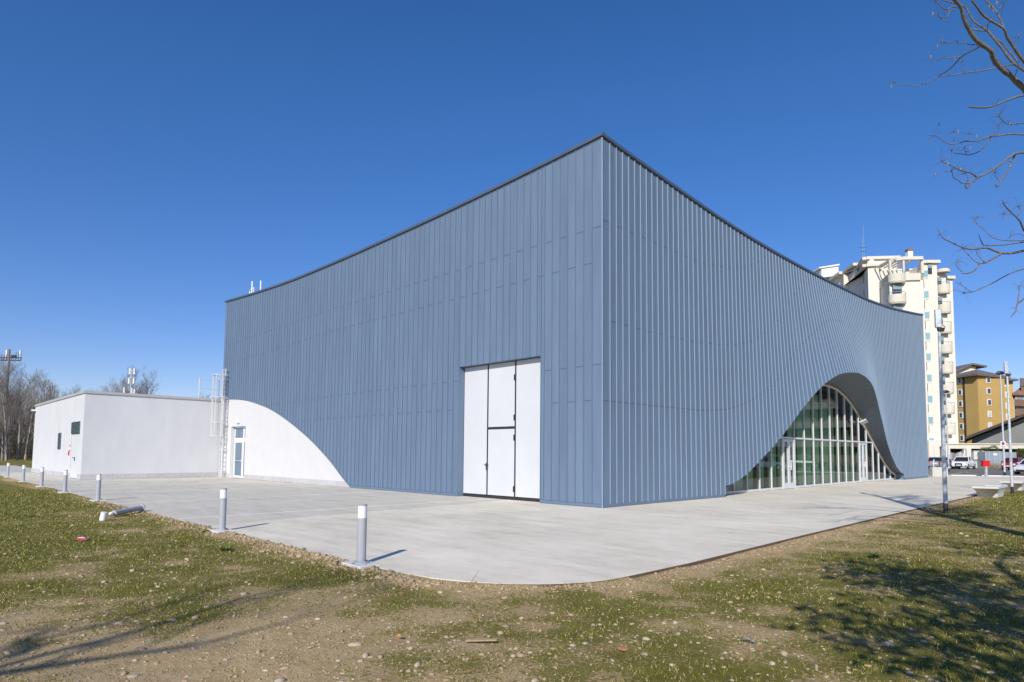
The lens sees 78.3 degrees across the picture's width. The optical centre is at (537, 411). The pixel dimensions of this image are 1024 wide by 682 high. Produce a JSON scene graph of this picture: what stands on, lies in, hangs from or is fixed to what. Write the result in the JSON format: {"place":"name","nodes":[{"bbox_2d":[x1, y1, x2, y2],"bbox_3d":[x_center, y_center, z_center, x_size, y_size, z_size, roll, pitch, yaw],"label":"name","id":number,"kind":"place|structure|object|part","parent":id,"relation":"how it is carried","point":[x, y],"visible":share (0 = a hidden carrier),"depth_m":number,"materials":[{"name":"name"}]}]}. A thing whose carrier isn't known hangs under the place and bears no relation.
{"place":"outdoors","nodes":[
{"label":"outdoors","id":0,"kind":"place"},
{"bbox_2d":[0,458,1023,681],"bbox_3d":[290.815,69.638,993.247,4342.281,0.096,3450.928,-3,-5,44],"label":"ground","id":1,"kind":"structure","parent":0,"point":[111,641],"depth_m":6.35,"materials":[{"name":"green plant"}]},
{"bbox_2d":[0,355,19,408],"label":"bare tree","id":2,"kind":"object","parent":1,"relation":"on","point":[4,381],"visible":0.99,"depth_m":94.63,"materials":[{"name":"brown plant"}]},
{"bbox_2d":[0,357,20,421],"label":"bare tree","id":3,"kind":"object","parent":1,"relation":"on","point":[12,365],"visible":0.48,"depth_m":100.39,"materials":[{"name":"brown plant"}]},
{"bbox_2d":[0,349,21,459],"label":"telecom mast","id":4,"kind":"object","parent":1,"relation":"on","point":[13,356],"visible":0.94,"depth_m":100.74,"materials":[{"name":"metal"}]},
{"bbox_2d":[0,364,26,427],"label":"bare tree","id":5,"kind":"object","parent":1,"relation":"on","point":[13,392],"visible":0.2,"depth_m":125.19,"materials":[{"name":"brown plant"}]},
{"bbox_2d":[0,427,33,459],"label":"undergrowth","id":6,"kind":"object","parent":1,"relation":"on","point":[21,457],"visible":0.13,"depth_m":111.86,"materials":[{"name":"brown plant"}]},
{"bbox_2d":[0,361,34,460],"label":"bare tree","id":7,"kind":"object","parent":1,"relation":"on","point":[5,419],"visible":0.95,"depth_m":97.04,"materials":[{"name":"brown plant"}]},
{"bbox_2d":[0,363,49,459],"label":"bare tree","id":8,"kind":"object","parent":1,"relation":"on","point":[19,434],"visible":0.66,"depth_m":102.08,"materials":[{"name":"brown plant"}]},
{"bbox_2d":[0,389,53,458],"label":"woodland thicket","id":9,"kind":"object","parent":1,"relation":"on","point":[10,437],"visible":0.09,"depth_m":116.05,"materials":[{"name":"brown plant"}]},
{"bbox_2d":[10,373,46,426],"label":"bare tree","id":10,"kind":"object","parent":1,"relation":"on","point":[30,392],"visible":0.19,"depth_m":132.96,"materials":[{"name":"brown plant"}]},
{"bbox_2d":[13,369,52,459],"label":"bare tree","id":11,"kind":"object","parent":1,"relation":"on","point":[29,429],"visible":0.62,"depth_m":108.18,"materials":[{"name":"brown plant"}]},
{"bbox_2d":[16,374,55,432],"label":"bare tree","id":12,"kind":"object","parent":1,"relation":"on","point":[47,394],"visible":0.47,"depth_m":114.30,"materials":[{"name":"brown plant"}]},
{"bbox_2d":[31,378,61,402],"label":"bare tree","id":13,"kind":"object","parent":1,"relation":"on","point":[50,391],"visible":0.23,"depth_m":121.15,"materials":[{"name":"brown plant"}]},
{"bbox_2d":[45,379,66,399],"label":"bare tree","id":14,"kind":"object","parent":1,"relation":"on","point":[54,390],"visible":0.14,"depth_m":126.23,"materials":[{"name":"brown plant"}]},
{"bbox_2d":[60,383,80,396],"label":"bare tree","id":15,"kind":"object","parent":1,"relation":"on","point":[75,390],"visible":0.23,"depth_m":132.12,"materials":[{"name":"brown plant"}]},
{"bbox_2d":[77,537,87,540],"bbox_3d":[-8.208,2.295,11.327,0.179,0.070,0.068,0,-4,9],"label":"drink can","id":16,"kind":"object","parent":1,"relation":"on","point":[82,538],"visible":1,"depth_m":11.30,"materials":[{"name":"metal"}]},
{"bbox_2d":[99,512,107,520],"bbox_3d":[-10.215,2.457,14.782,0.162,0.214,0.136,0,-4,-1],"label":"lamp lens cap","id":17,"kind":"object","parent":1,"relation":"on","point":[103,516],"visible":1,"depth_m":14.73,"materials":[{"name":"white plastic"}]},
{"bbox_2d":[102,375,126,391],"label":"bare tree","id":18,"kind":"object","parent":1,"relation":"on","point":[114,385],"visible":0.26,"depth_m":159.59,"materials":[{"name":"brown plant"}]},
{"bbox_2d":[114,373,137,392],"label":"bare tree","id":19,"kind":"object","parent":1,"relation":"on","point":[124,384],"visible":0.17,"depth_m":158.91,"materials":[{"name":"brown plant"}]},
{"bbox_2d":[108,503,144,515],"bbox_3d":[-10.510,2.505,16.038,0.230,0.227,1.296,0,-4,-2],"label":"fallen bollard","id":20,"kind":"object","parent":1,"relation":"on","point":[140,507],"visible":1,"depth_m":16.06,"materials":[{"name":"metal"}]},
{"bbox_2d":[108,365,146,393],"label":"bare tree","id":21,"kind":"object","parent":1,"relation":"on","point":[126,391],"visible":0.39,"depth_m":155.78,"materials":[{"name":"brown plant"}]},
{"bbox_2d":[132,379,150,393],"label":"bare tree","id":22,"kind":"object","parent":1,"relation":"on","point":[140,387],"visible":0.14,"depth_m":161.38,"materials":[{"name":"brown plant"}]},
{"bbox_2d":[136,369,158,394],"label":"bare tree","id":23,"kind":"object","parent":1,"relation":"on","point":[146,385],"visible":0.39,"depth_m":159.21,"materials":[{"name":"brown plant"}]},
{"bbox_2d":[209,488,235,532],"bbox_3d":[-6.387,2.034,12.746,0.520,0.955,0.340,-3,-5,44],"label":"bollard","id":24,"kind":"object","parent":1,"relation":"on","point":[222,509],"visible":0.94,"depth_m":12.70,"materials":[{"name":"metal"}]},
{"bbox_2d":[218,546,232,549],"bbox_3d":[-5.185,2.268,10.459,0.265,0.059,0.304,2,-4,-24],"label":"weed","id":25,"kind":"object","parent":1,"relation":"on","point":[225,548],"visible":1,"depth_m":10.42,"materials":[{"name":"green plant"}]},
{"bbox_2d":[348,642,362,645],"bbox_3d":[-1.554,1.986,5.357,0.126,0.038,0.070,1,-4,-14],"label":"stone","id":26,"kind":"object","parent":1,"relation":"on","point":[355,644],"visible":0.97,"depth_m":5.34,"materials":[{"name":"beige stone"}]},
{"bbox_2d":[341,504,380,569],"bbox_3d":[-2.530,1.812,9.046,0.520,0.955,0.340,-3,-5,44],"label":"bollard","id":27,"kind":"object","parent":1,"relation":"on","point":[361,561],"visible":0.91,"depth_m":8.99,"materials":[{"name":"metal"}]},
{"bbox_2d":[362,652,368,657],"bbox_3d":[-1.383,1.962,5.052,0.054,0.044,0.088,1,-4,-11],"label":"stone","id":28,"kind":"object","parent":1,"relation":"on","point":[365,655],"visible":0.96,"depth_m":5.03,"materials":[{"name":"white stone"}]},
{"bbox_2d":[465,638,496,641],"bbox_3d":[-0.485,1.968,5.415,0.270,0.026,0.032,0,-4,4],"label":"wooden stick","id":29,"kind":"object","parent":1,"relation":"on","point":[475,640],"visible":1,"depth_m":5.40,"materials":[{"name":"brown wood"}]},
{"bbox_2d":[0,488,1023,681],"bbox_3d":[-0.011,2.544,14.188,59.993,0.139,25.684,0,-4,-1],"label":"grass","id":30,"kind":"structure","parent":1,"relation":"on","point":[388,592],"depth_m":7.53,"materials":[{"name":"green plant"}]},
{"bbox_2d":[0,496,1023,681],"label":"soil clods","id":31,"kind":"object","parent":1,"relation":"on","point":[330,558],"visible":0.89,"depth_m":7.76,"materials":[{"name":"brown soil"}]},
{"bbox_2d":[0,496,1023,681],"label":"gravel","id":32,"kind":"structure","parent":1,"relation":"on","point":[500,632],"depth_m":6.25,"materials":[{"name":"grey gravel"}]},
{"bbox_2d":[2,514,1023,681],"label":"leaf litter","id":33,"kind":"object","parent":1,"relation":"on","point":[487,620],"visible":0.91,"depth_m":6.14,"materials":[{"name":"brown plant"}]},
{"bbox_2d":[618,646,626,650],"bbox_3d":[0.707,1.971,5.220,0.026,0.020,0.074,4,-5,-43],"label":"brick fragment","id":34,"kind":"object","parent":1,"relation":"on","point":[622,648],"visible":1,"depth_m":5.21,"materials":[{"name":"brick"}]},
{"bbox_2d":[521,495,976,586],"bbox_3d":[19.719,3.645,28.040,0.778,0.094,57.148,-3,-5,44],"label":"steel edging","id":35,"kind":"object","parent":1,"relation":"on","point":[702,561],"visible":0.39,"depth_m":10.36,"materials":[{"name":"metal"}]},
{"bbox_2d":[868,552,879,556],"bbox_3d":[5.445,2.316,10.171,0.292,0.059,0.237,-3,-5,44],"label":"weed","id":36,"kind":"object","parent":1,"relation":"on","point":[873,555],"visible":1,"depth_m":10.16,"materials":[{"name":"green plant"}]},
{"bbox_2d":[813,248,958,457],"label":"tower block","id":37,"kind":"structure","parent":1,"relation":"on","point":[925,287],"depth_m":94.81,"materials":[{"name":"beige concrete"}]},
{"bbox_2d":[860,226,866,263],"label":"roof antenna","id":38,"kind":"object","parent":37,"relation":"on","point":[862,247],"visible":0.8,"depth_m":103.18,"materials":[{"name":"metal"}]},
{"bbox_2d":[893,284,901,293],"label":"window","id":39,"kind":"structure","parent":37,"relation":"in","point":[896,287],"depth_m":93.58,"materials":[{"name":"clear glass"}]},
{"bbox_2d":[893,304,902,309],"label":"window","id":40,"kind":"structure","parent":37,"relation":"in","point":[900,306],"depth_m":93.35,"materials":[{"name":"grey glass"}]},
{"bbox_2d":[934,309,948,512],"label":"lamp column","id":41,"kind":"structure","parent":1,"relation":"on","point":[938,319],"depth_m":18.30,"materials":[{"name":"metal"}]},
{"bbox_2d":[887,0,1023,316],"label":"overhanging tree","id":42,"kind":"object","parent":1,"relation":"on","point":[1012,77],"visible":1,"depth_m":8.78,"materials":[{"name":"brown plant"}]},
{"bbox_2d":[947,459,977,467],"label":"boundary wall","id":43,"kind":"structure","parent":1,"relation":"on","point":[976,460],"depth_m":87.56,"materials":[{"name":"concrete"}]},
{"bbox_2d":[972,451,984,458],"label":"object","id":44,"kind":"object","parent":1,"relation":"on","point":[974,455],"visible":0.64,"depth_m":89.45,"materials":[{"name":"metal"}]},
{"bbox_2d":[940,443,1023,458],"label":"shop building","id":45,"kind":"structure","parent":1,"relation":"on","point":[961,449],"depth_m":91.41,"materials":[{"name":"beige concrete"}]},
{"bbox_2d":[972,484,1007,497],"bbox_3d":[18.596,3.240,25.780,0.880,0.475,2.400,-3,-5,44],"label":"bench","id":46,"kind":"object","parent":1,"relation":"on","point":[994,490],"visible":1,"depth_m":25.21,"materials":[{"name":"concrete"}]},
{"bbox_2d":[979,445,1000,451],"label":"hedge","id":47,"kind":"object","parent":1,"relation":"on","point":[990,449],"visible":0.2,"depth_m":88.75,"materials":[{"name":"green plant"}]},
{"bbox_2d":[1004,362,1013,492],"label":"lamp column","id":48,"kind":"structure","parent":1,"relation":"on","point":[1006,369],"depth_m":28.48,"materials":[{"name":"metal"}]},
{"bbox_2d":[1000,479,1023,490],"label":"bench","id":49,"kind":"object","parent":1,"relation":"on","point":[1018,484],"visible":0.77,"depth_m":30.55,"materials":[{"name":"concrete"}]},
{"bbox_2d":[1015,448,1023,457],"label":"hedge","id":50,"kind":"object","parent":1,"relation":"on","point":[1019,450],"visible":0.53,"depth_m":88.66,"materials":[{"name":"green plant"}]},
{"bbox_2d":[0,465,1023,583],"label":"pavement","id":51,"kind":"structure","parent":0,"point":[466,539],"depth_m":15.07,"materials":[{"name":"concrete"}]},
{"bbox_2d":[4,463,9,477],"bbox_3d":[-31.590,3.521,37.465,0.520,0.955,0.340,-3,-5,44],"label":"bollard","id":52,"kind":"object","parent":51,"relation":"on","point":[8,469],"visible":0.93,"depth_m":37.43,"materials":[{"name":"metal"}]},
{"bbox_2d":[18,465,27,481],"bbox_3d":[-26.565,3.219,32.456,0.520,0.955,0.340,-3,-5,44],"label":"bollard","id":53,"kind":"object","parent":51,"relation":"on","point":[23,473],"visible":0.94,"depth_m":32.41,"materials":[{"name":"metal"}]},
{"bbox_2d":[36,467,46,486],"bbox_3d":[-22.169,2.956,28.090,0.520,0.955,0.340,-3,-5,44],"label":"bollard","id":54,"kind":"object","parent":51,"relation":"on","point":[41,477],"visible":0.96,"depth_m":28.05,"materials":[{"name":"metal"}]},
{"bbox_2d":[58,470,69,492],"bbox_3d":[-18.231,2.725,24.243,0.520,0.955,0.340,-3,-5,44],"label":"bollard","id":55,"kind":"object","parent":51,"relation":"on","point":[65,478],"visible":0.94,"depth_m":24.20,"materials":[{"name":"metal"}]},
{"bbox_2d":[90,474,105,501],"bbox_3d":[-14.227,2.491,20.348,0.520,0.955,0.340,-3,-5,44],"label":"bollard","id":56,"kind":"object","parent":51,"relation":"on","point":[98,488],"visible":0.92,"depth_m":20.30,"materials":[{"name":"metal"}]},
{"bbox_2d":[31,390,220,479],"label":"white annexe","id":57,"kind":"structure","parent":51,"relation":"on","point":[85,435],"depth_m":37.40,"materials":[{"name":"paint"}]},
{"bbox_2d":[69,434,79,478],"bbox_3d":[-26.573,2.535,36.067,2.220,2.540,0.160,-3,-5,44],"label":"service door","id":58,"kind":"structure","parent":57,"relation":"in","point":[75,438],"depth_m":36.09,"materials":[{"name":"metal"}]},
{"bbox_2d":[123,367,135,393],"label":"telecom mast","id":59,"kind":"object","parent":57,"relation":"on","point":[130,370],"visible":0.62,"depth_m":151.10,"materials":[{"name":"metal"}]},
{"bbox_2d":[198,378,219,397],"bbox_3d":[-20.821,-1.461,39.848,0.070,1.250,1.235,-3,-5,44],"label":"guard rail","id":60,"kind":"object","parent":57,"relation":"on","point":[204,388],"visible":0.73,"depth_m":39.50,"materials":[{"name":"metal"}]},
{"bbox_2d":[220,132,928,507],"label":"exhibition hall","id":61,"kind":"structure","parent":51,"relation":"on","point":[602,320],"depth_m":24.39,"materials":[{"name":"blue metal"}]},
{"bbox_2d":[210,369,228,476],"bbox_3d":[-19.818,0.673,39.061,0.776,6.760,0.958,-3,-5,44],"label":"caged ladder","id":62,"kind":"object","parent":61,"relation":"attached to","point":[222,411],"visible":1,"depth_m":39.02,"materials":[{"name":"metal"}]},
{"bbox_2d":[233,426,245,477],"bbox_3d":[-18.037,2.447,38.153,2.160,3.120,0.158,-3,-5,44],"label":"glazed door","id":63,"kind":"structure","parent":61,"relation":"in","point":[239,441],"depth_m":38.33,"materials":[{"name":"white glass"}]},
{"bbox_2d":[249,281,261,292],"bbox_3d":[-18.456,-7.322,41.012,1.795,2.630,0.100,-3,-5,44],"label":"roof ladder rail","id":64,"kind":"object","parent":61,"relation":"on","point":[252,289],"visible":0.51,"depth_m":41.37,"materials":[{"name":"white metal"}]},
{"bbox_2d":[463,358,539,501],"bbox_3d":[-1.223,0.652,22.206,4.225,4.835,0.232,-3,-5,44],"label":"loading door","id":65,"kind":"structure","parent":61,"relation":"in","point":[502,405],"depth_m":22.14,"materials":[{"name":"white metal"}]},
{"bbox_2d":[783,439,795,488],"bbox_3d":[12.023,2.475,29.938,0.165,2.330,1.340,-3,-5,44],"label":"entrance door","id":66,"kind":"structure","parent":61,"relation":"in","point":[788,444],"depth_m":29.92,"materials":[{"name":"metal"}]},
{"bbox_2d":[860,443,867,481],"bbox_3d":[19.764,3.061,38.004,0.165,2.330,1.290,-3,-5,44],"label":"entrance door","id":67,"kind":"structure","parent":61,"relation":"in","point":[863,446],"depth_m":37.98,"materials":[{"name":"metal"}]},
{"bbox_2d":[929,467,937,476],"bbox_3d":[30.945,4.684,49.046,0.420,0.760,0.420,0,-4,0],"label":"concrete barrier","id":68,"kind":"object","parent":51,"relation":"on","point":[933,471],"visible":1,"depth_m":48.85,"materials":[{"name":"white concrete"}]},
{"bbox_2d":[937,467,941,476],"bbox_3d":[31.389,4.692,49.122,0.420,0.760,0.420,0,-4,0],"label":"concrete barrier","id":69,"kind":"object","parent":51,"relation":"on","point":[939,471],"visible":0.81,"depth_m":48.91,"materials":[{"name":"white concrete"}]},
{"bbox_2d":[981,461,989,475],"bbox_3d":[36.156,4.567,50.638,0.540,1.270,0.300,0,-4,0],"label":"red box post","id":70,"kind":"object","parent":51,"relation":"on","point":[985,464],"visible":1,"depth_m":50.52,"materials":[{"name":"metal"}]},
{"bbox_2d":[0,0,1023,415],"label":"sky","id":71,"kind":"structure","parent":0,"point":[160,160],"materials":[{"name":"blue"}]},
{"bbox_2d":[946,457,957,467],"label":"parked car","id":72,"kind":"object","parent":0,"point":[950,461],"visible":0.17,"depth_m":84.37,"materials":[{"name":"grey paint"}]},
{"bbox_2d":[928,468,1023,475],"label":"road","id":73,"kind":"structure","parent":0,"point":[972,471],"depth_m":66.51,"materials":[{"name":"grey asphalt"}]},
{"bbox_2d":[928,457,946,468],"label":"parked car","id":74,"kind":"object","parent":73,"relation":"on","point":[930,462],"visible":0.47,"depth_m":78.49,"materials":[{"name":"silver metal"}]},
{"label":"windows","id":75,"kind":"part","parent":74,"relation":"part of","materials":[{"name":"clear glass"}]},
{"bbox_2d":[943,390,949,471],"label":"street lamp","id":76,"kind":"object","parent":73,"relation":"on","point":[945,391],"visible":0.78,"depth_m":65.82,"materials":[{"name":"white metal"}]},
{"bbox_2d":[951,456,975,468],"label":"parked car","id":77,"kind":"object","parent":73,"relation":"on","point":[959,462],"visible":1,"depth_m":79.57,"materials":[{"name":"white paint"}]},
{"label":"windows","id":78,"kind":"part","parent":77,"relation":"part of","materials":[{"name":"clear glass"}]},
{"bbox_2d":[948,471,994,474],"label":"road markings","id":79,"kind":"object","parent":73,"relation":"on","point":[966,472],"visible":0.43,"depth_m":58.78,"materials":[{"name":"white paint"}]},
{"bbox_2d":[948,475,1023,476],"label":"kerb","id":80,"kind":"structure","parent":73,"relation":"on","point":[983,475],"depth_m":51.65,"materials":[{"name":"grey concrete"}]},
{"bbox_2d":[978,462,1007,468],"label":"dry weeds","id":81,"kind":"object","parent":73,"relation":"on","point":[994,466],"visible":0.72,"depth_m":83.06,"materials":[{"name":"beige plant"}]},
{"bbox_2d":[977,451,1015,467],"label":"utility enclosure","id":82,"kind":"object","parent":73,"relation":"on","point":[992,457],"visible":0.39,"depth_m":85.48,"materials":[{"name":"metal"}]},
{"bbox_2d":[995,371,1005,475],"bbox_3d":[39.566,0.959,53.411,0.773,8.902,0.320,0,-4,4],"label":"street lamp","id":83,"kind":"object","parent":73,"relation":"on","point":[1000,373],"visible":0.83,"depth_m":53.38,"materials":[{"name":"grey metal"}]},
{"bbox_2d":[1000,441,1005,447],"bbox_3d":[39.439,2.765,53.170,0.420,0.525,0.015,0,-4,0],"label":"no parking sign","id":84,"kind":"object","parent":83,"relation":"attached to","point":[1003,444],"visible":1,"depth_m":53.17,"materials":[{"name":"metal"}]},
{"bbox_2d":[1001,458,1023,469],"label":"parked car","id":85,"kind":"object","parent":73,"relation":"on","point":[1015,460],"visible":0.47,"depth_m":74.32,"materials":[{"name":"red paint"}]},
{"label":"windows","id":86,"kind":"part","parent":85,"relation":"part of","materials":[{"name":"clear glass"}]},
{"bbox_2d":[1013,459,1023,473],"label":"parked car","id":87,"kind":"object","parent":73,"relation":"on","point":[1018,468],"visible":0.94,"depth_m":56.58,"materials":[{"name":"white paint"}]},
{"bbox_2d":[956,369,1017,442],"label":"ochre apartment house","id":88,"kind":"structure","parent":0,"point":[978,401],"depth_m":162.04,"materials":[{"name":"paint"}]},
{"bbox_2d":[959,423,963,428],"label":"window","id":89,"kind":"structure","parent":88,"relation":"in","point":[961,425],"depth_m":163.75,"materials":[{"name":"white glass"}]},
{"bbox_2d":[956,363,986,373],"bbox_3d":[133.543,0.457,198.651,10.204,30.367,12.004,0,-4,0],"label":"roof","id":90,"kind":"structure","parent":88,"relation":"part of","point":[967,367],"depth_m":195.01,"materials":[{"name":"tile"}]},
{"bbox_2d":[966,414,1023,442],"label":"gabled warehouse","id":91,"kind":"structure","parent":0,"point":[992,434],"depth_m":106.44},
{"bbox_2d":[1012,378,1023,419],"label":"brown apartment house","id":92,"kind":"structure","parent":0,"point":[1018,396],"depth_m":139.81,"materials":[{"name":"tile"}]},
{"bbox_2d":[1015,395,1023,399],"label":"window","id":93,"kind":"structure","parent":92,"relation":"in","point":[1016,396],"depth_m":140.13,"materials":[{"name":"white"}]}
]}

